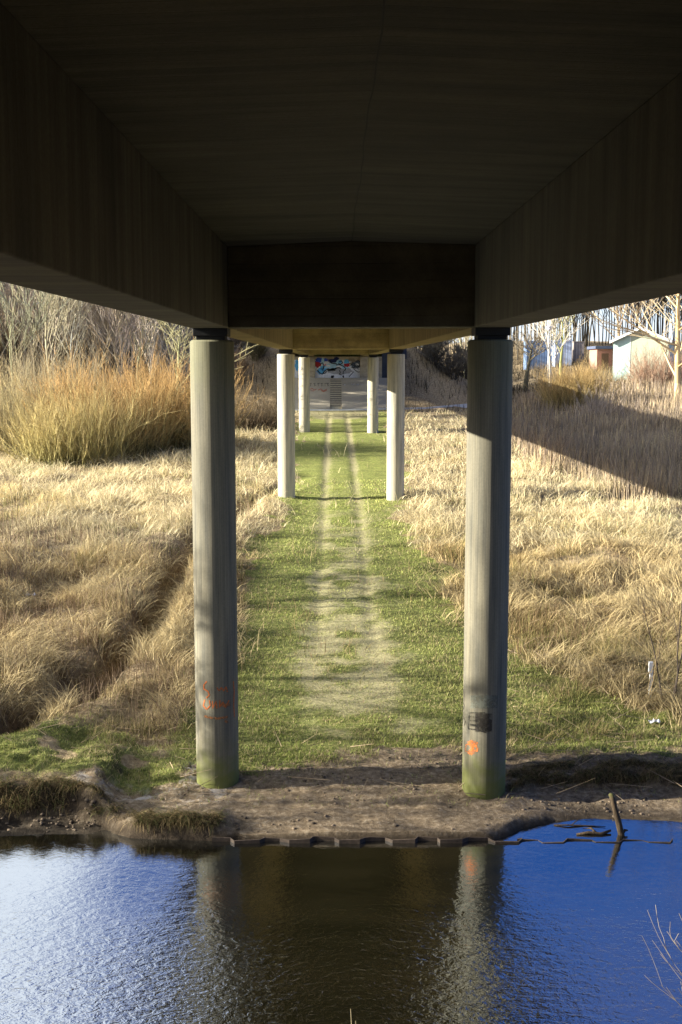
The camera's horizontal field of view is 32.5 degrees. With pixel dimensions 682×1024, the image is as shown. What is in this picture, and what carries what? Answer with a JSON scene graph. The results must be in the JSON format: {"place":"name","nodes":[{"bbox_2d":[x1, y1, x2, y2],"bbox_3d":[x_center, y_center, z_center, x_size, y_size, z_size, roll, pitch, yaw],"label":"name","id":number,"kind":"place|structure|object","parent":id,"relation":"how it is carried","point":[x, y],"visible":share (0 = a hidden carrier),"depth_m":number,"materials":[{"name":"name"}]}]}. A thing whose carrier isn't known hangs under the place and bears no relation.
{"place":"outdoors","nodes":[
{"label":"outdoors","id":0,"kind":"place"},
{"bbox_2d":[0,819,681,1023],"bbox_3d":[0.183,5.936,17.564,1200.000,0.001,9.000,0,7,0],"label":"river water","id":1,"kind":"structure","parent":0,"point":[103,927],"depth_m":16.88,"materials":[{"name":"blue liquid"}]},
{"bbox_2d":[554,820,605,826],"bbox_3d":[4.222,5.513,20.756,0.902,0.070,0.257,1,7,5],"label":"driftwood","id":2,"kind":"object","parent":1,"relation":"on","point":[576,825],"visible":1,"depth_m":20.66,"materials":[{"name":"brown wood"}]},
{"bbox_2d":[576,827,610,834],"bbox_3d":[4.393,5.560,20.383,0.624,0.102,0.248,0,7,0],"label":"driftwood","id":3,"kind":"object","parent":1,"relation":"on","point":[593,832],"visible":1,"depth_m":20.30,"materials":[{"name":"brown wood"}]},
{"bbox_2d":[608,793,627,835],"bbox_3d":[4.843,5.486,20.308,0.430,1.249,0.124,0,7,0],"label":"wooden stake","id":4,"kind":"object","parent":1,"relation":"in","point":[621,831],"visible":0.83,"depth_m":20.24,"materials":[{"name":"brown wood"}]},
{"bbox_2d":[0,304,681,841],"bbox_3d":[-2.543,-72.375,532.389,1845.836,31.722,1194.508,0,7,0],"label":"ground","id":5,"kind":"structure","parent":0,"point":[416,814],"depth_m":26.90,"materials":[{"name":"soil"}]},
{"bbox_2d":[0,447,12,499],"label":"sapling","id":6,"kind":"object","parent":5,"relation":"on","point":[8,479],"visible":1,"depth_m":52.12,"materials":[{"name":"brown plant"}]},
{"bbox_2d":[0,282,69,415],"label":"bare tree","id":7,"kind":"object","parent":5,"relation":"on","point":[23,324],"visible":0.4,"depth_m":89.64,"materials":[{"name":"beige plant"}]},
{"bbox_2d":[6,286,83,372],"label":"bare tree","id":8,"kind":"object","parent":5,"relation":"on","point":[54,316],"visible":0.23,"depth_m":97.94,"materials":[{"name":"beige plant"}]},
{"bbox_2d":[0,336,130,455],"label":"willow bush","id":9,"kind":"object","parent":5,"relation":"on","point":[9,392],"visible":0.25,"depth_m":72.23,"materials":[{"name":"beige plant"}]},
{"bbox_2d":[0,314,134,414],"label":"willow bush","id":10,"kind":"object","parent":5,"relation":"on","point":[40,364],"visible":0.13,"depth_m":84.05,"materials":[{"name":"beige plant"}]},
{"bbox_2d":[46,297,94,388],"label":"bare tree","id":11,"kind":"object","parent":5,"relation":"on","point":[80,305],"visible":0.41,"depth_m":102.54,"materials":[{"name":"beige plant"}]},
{"bbox_2d":[0,365,181,467],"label":"willow bush","id":12,"kind":"object","parent":5,"relation":"on","point":[48,445],"visible":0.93,"depth_m":66.24,"materials":[{"name":"yellow plant"}]},
{"bbox_2d":[0,281,195,394],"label":"bare wood","id":13,"kind":"object","parent":5,"relation":"on","point":[99,318],"visible":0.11,"depth_m":112.25,"materials":[{"name":"grey plant"}]},
{"bbox_2d":[8,326,190,459],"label":"willow bush","id":14,"kind":"object","parent":5,"relation":"on","point":[148,429],"visible":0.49,"depth_m":69.81,"materials":[{"name":"beige plant"}]},
{"bbox_2d":[88,308,144,385],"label":"bare tree","id":15,"kind":"object","parent":5,"relation":"on","point":[127,328],"visible":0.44,"depth_m":96.83,"materials":[{"name":"beige plant"}]},
{"bbox_2d":[143,687,190,733],"bbox_3d":[-3.707,4.260,24.799,0.878,1.014,0.935,1,7,12],"label":"sapling","id":16,"kind":"object","parent":5,"relation":"on","point":[169,715],"visible":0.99,"depth_m":24.71,"materials":[{"name":"brown plant"}]},
{"bbox_2d":[89,337,275,452],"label":"willow bush","id":17,"kind":"object","parent":5,"relation":"on","point":[185,432],"visible":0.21,"depth_m":72.68,"materials":[{"name":"brown plant"}]},
{"bbox_2d":[153,320,258,394],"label":"bare tree","id":18,"kind":"object","parent":5,"relation":"on","point":[175,335],"visible":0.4,"depth_m":87.40,"materials":[{"name":"brown plant"}]},
{"bbox_2d":[190,328,238,788],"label":"bridge pillar","id":19,"kind":"structure","parent":5,"relation":"on","point":[212,384],"depth_m":21.41,"materials":[{"name":"concrete"}]},
{"bbox_2d":[227,337,247,354],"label":"bare shrub","id":20,"kind":"object","parent":5,"relation":"on","point":[237,342],"visible":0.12,"depth_m":115.12,"materials":[{"name":"brown plant"}]},
{"bbox_2d":[234,342,256,384],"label":"bare shrub","id":21,"kind":"object","parent":5,"relation":"on","point":[245,368],"visible":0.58,"depth_m":108.64,"materials":[{"name":"brown plant"}]},
{"bbox_2d":[237,341,269,361],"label":"bare shrub","id":22,"kind":"object","parent":5,"relation":"on","point":[256,349],"visible":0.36,"depth_m":111.52,"materials":[{"name":"brown plant"}]},
{"bbox_2d":[235,386,298,431],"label":"willow bush","id":23,"kind":"object","parent":5,"relation":"on","point":[262,417],"visible":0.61,"depth_m":86.61,"materials":[{"name":"brown plant"}]},
{"bbox_2d":[277,349,294,497],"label":"bridge pillar","id":24,"kind":"structure","parent":5,"relation":"on","point":[286,412],"depth_m":53.35,"materials":[{"name":"concrete"}]},
{"bbox_2d":[299,355,309,431],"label":"bridge pillar","id":25,"kind":"structure","parent":5,"relation":"on","point":[304,393],"depth_m":85.19,"materials":[{"name":"concrete"}]},
{"bbox_2d":[1,756,671,832],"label":"soil clods","id":26,"kind":"object","parent":5,"relation":"on","point":[86,800],"visible":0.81,"depth_m":21.29,"materials":[{"name":"brown soil"}]},
{"bbox_2d":[0,393,681,748],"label":"straw grass","id":27,"kind":"structure","parent":5,"relation":"on","point":[533,632],"depth_m":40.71,"materials":[{"name":"beige plant"}]},
{"bbox_2d":[0,478,681,807],"bbox_3d":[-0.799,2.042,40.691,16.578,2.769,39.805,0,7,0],"label":"green turf","id":28,"kind":"structure","parent":5,"relation":"on","point":[367,726],"depth_m":26.20,"materials":[{"name":"green plant"}]},
{"bbox_2d":[0,752,681,835],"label":"bank grass","id":29,"kind":"structure","parent":5,"relation":"on","point":[154,819],"depth_m":21.09,"materials":[{"name":"brown plant"}]},
{"bbox_2d":[275,349,406,408],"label":"bridge abutment","id":30,"kind":"object","parent":5,"relation":"on","point":[338,382],"visible":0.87,"depth_m":110.31,"materials":[{"name":"concrete"}]},
{"bbox_2d":[0,0,681,356],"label":"road bridge","id":31,"kind":"structure","parent":30,"relation":"on","point":[362,178],"depth_m":9.98,"materials":[{"name":"concrete"}]},
{"bbox_2d":[0,313,681,427],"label":"rough herbage","id":32,"kind":"object","parent":5,"relation":"on","point":[518,371],"visible":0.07,"depth_m":128.07,"materials":[{"name":"brown plant"}]},
{"bbox_2d":[116,310,167,380],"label":"bare tree","id":33,"kind":"object","parent":32,"relation":"on","point":[139,349],"visible":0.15,"depth_m":104.95,"materials":[{"name":"brown plant"}]},
{"bbox_2d":[0,557,681,800],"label":"dead twigs","id":34,"kind":"object","parent":5,"relation":"on","point":[437,743],"visible":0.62,"depth_m":24.11,"materials":[{"name":"brown plant"}]},
{"bbox_2d":[255,404,466,410],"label":"kerb","id":35,"kind":"structure","parent":5,"relation":"on","point":[461,405],"depth_m":105.88,"materials":[{"name":"concrete"}]},
{"bbox_2d":[367,354,378,432],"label":"bridge pillar","id":36,"kind":"structure","parent":5,"relation":"on","point":[372,392],"depth_m":84.77,"materials":[{"name":"concrete"}]},
{"bbox_2d":[387,349,404,500],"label":"bridge pillar","id":37,"kind":"structure","parent":5,"relation":"on","point":[395,410],"depth_m":52.94,"materials":[{"name":"concrete"}]},
{"bbox_2d":[419,339,454,367],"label":"bare shrub","id":38,"kind":"object","parent":5,"relation":"on","point":[433,349],"visible":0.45,"depth_m":111.54,"materials":[{"name":"brown plant"}]},
{"bbox_2d":[212,836,672,843],"bbox_3d":[1.742,6.214,20.069,7.886,1.333,0.174,0,7,0],"label":"sheet piling","id":39,"kind":"object","parent":5,"relation":"on","point":[322,838],"visible":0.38,"depth_m":19.98,"materials":[{"name":"metal"}]},
{"bbox_2d":[431,341,467,379],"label":"bare shrub","id":40,"kind":"object","parent":5,"relation":"on","point":[457,366],"visible":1,"depth_m":110.84,"materials":[{"name":"brown plant"}]},
{"bbox_2d":[445,340,468,378],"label":"bare shrub","id":41,"kind":"object","parent":5,"relation":"on","point":[461,350],"visible":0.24,"depth_m":114.78,"materials":[{"name":"brown plant"}]},
{"bbox_2d":[449,336,473,377],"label":"bare tree","id":42,"kind":"object","parent":5,"relation":"on","point":[460,340],"visible":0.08,"depth_m":139.10,"materials":[{"name":"beige plant"}]},
{"bbox_2d":[462,327,512,799],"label":"bridge pillar","id":43,"kind":"structure","parent":5,"relation":"on","point":[489,435],"depth_m":20.99,"materials":[{"name":"concrete"}]},
{"bbox_2d":[508,326,556,392],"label":"bare tree","id":44,"kind":"object","parent":5,"relation":"on","point":[526,376],"visible":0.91,"depth_m":118.73,"materials":[{"name":"beige plant"}]},
{"bbox_2d":[523,341,551,369],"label":"storage container","id":45,"kind":"object","parent":5,"relation":"on","point":[543,356],"visible":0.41,"depth_m":140.93,"materials":[{"name":"metal"}]},
{"bbox_2d":[545,326,552,380],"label":"street lamp","id":46,"kind":"object","parent":5,"relation":"on","point":[549,328],"visible":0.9,"depth_m":102.97,"materials":[{"name":"metal"}]},
{"bbox_2d":[423,293,681,359],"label":"bare wood","id":47,"kind":"object","parent":5,"relation":"on","point":[586,335],"depth_m":182.25,"materials":[{"name":"beige plant"}]},
{"bbox_2d":[526,315,589,397],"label":"bare tree","id":48,"kind":"object","parent":5,"relation":"on","point":[550,335],"visible":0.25,"depth_m":104.17,"materials":[{"name":"beige plant"}]},
{"bbox_2d":[539,314,576,373],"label":"bare tree","id":49,"kind":"object","parent":5,"relation":"on","point":[561,349],"visible":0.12,"depth_m":126.62,"materials":[{"name":"beige plant"}]},
{"bbox_2d":[521,396,599,476],"bbox_3d":[10.684,-3.703,60.022,4.773,4.555,3.123,7,10,44],"label":"sapling","id":50,"kind":"object","parent":5,"relation":"on","point":[550,445],"visible":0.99,"depth_m":59.99,"materials":[{"name":"beige plant"}]},
{"bbox_2d":[551,340,572,366],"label":"box trailer","id":51,"kind":"object","parent":5,"relation":"on","point":[567,353],"visible":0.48,"depth_m":138.89,"materials":[{"name":"paint"}]},
{"bbox_2d":[462,372,681,502],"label":"scrub thicket","id":52,"kind":"object","parent":5,"relation":"on","point":[524,437],"visible":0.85,"depth_m":71.42,"materials":[{"name":"beige plant"}]},
{"bbox_2d":[522,350,626,413],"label":"willow bush","id":53,"kind":"object","parent":5,"relation":"on","point":[562,391],"visible":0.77,"depth_m":95.20,"materials":[{"name":"beige plant"}]},
{"bbox_2d":[572,341,584,362],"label":"site cabin","id":54,"kind":"object","parent":5,"relation":"on","point":[577,346],"visible":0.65,"depth_m":142.82,"materials":[{"name":"metal"}]},
{"bbox_2d":[587,346,612,370],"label":"brick hut","id":55,"kind":"object","parent":5,"relation":"on","point":[598,354],"visible":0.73,"depth_m":131.05,"materials":[{"name":"brown brick"}]},
{"bbox_2d":[601,353,608,369],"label":"door","id":56,"kind":"structure","parent":55,"relation":"in","point":[604,356],"depth_m":131.03,"materials":[{"name":"brown wood"}]},
{"bbox_2d":[570,374,638,420],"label":"willow bush","id":57,"kind":"object","parent":5,"relation":"on","point":[599,404],"visible":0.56,"depth_m":87.50,"materials":[{"name":"brown plant"}]},
{"bbox_2d":[582,411,639,513],"bbox_3d":[11.553,-2.208,50.196,2.377,4.686,2.513,3,8,20],"label":"sapling","id":58,"kind":"object","parent":5,"relation":"on","point":[609,473],"visible":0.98,"depth_m":50.41,"materials":[{"name":"beige plant"}]},
{"bbox_2d":[590,296,664,338],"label":"bare tree","id":59,"kind":"object","parent":5,"relation":"on","point":[618,319],"visible":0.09,"depth_m":126.25,"materials":[{"name":"beige plant"}]},
{"bbox_2d":[581,293,681,398],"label":"bare tree","id":60,"kind":"object","parent":5,"relation":"on","point":[677,352],"visible":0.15,"depth_m":98.98,"materials":[{"name":"beige plant"}]},
{"bbox_2d":[609,327,674,380],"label":"garden shed","id":61,"kind":"structure","parent":5,"relation":"on","point":[623,344],"depth_m":120.38,"materials":[{"name":"white wood"}]},
{"bbox_2d":[618,613,681,704],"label":"sapling","id":62,"kind":"object","parent":5,"relation":"on","point":[655,663],"visible":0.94,"depth_m":26.27,"materials":[{"name":"brown plant"}]},
{"bbox_2d":[648,662,653,697],"bbox_3d":[7.063,3.892,26.718,0.109,0.971,0.060,0,7,0],"label":"marker post","id":63,"kind":"object","parent":5,"relation":"on","point":[650,665],"visible":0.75,"depth_m":26.68,"materials":[{"name":"white paint"}]},
{"bbox_2d":[621,330,681,387],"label":"willow bush","id":64,"kind":"object","parent":5,"relation":"on","point":[662,374],"visible":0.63,"depth_m":110.21,"materials":[{"name":"beige plant"}]},
{"bbox_2d":[625,533,681,707],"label":"sapling","id":65,"kind":"object","parent":5,"relation":"on","point":[675,686],"visible":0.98,"depth_m":25.84,"materials":[{"name":"brown plant"}]},
{"bbox_2d":[642,905,681,1006],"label":"sapling","id":66,"kind":"object","parent":5,"relation":"on","point":[664,957],"visible":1,"depth_m":10.23,"materials":[{"name":"brown plant"}]},
{"bbox_2d":[16,296,681,343],"label":"sky","id":67,"kind":"structure","parent":0,"point":[652,323],"materials":[{"name":"white"}]}
]}

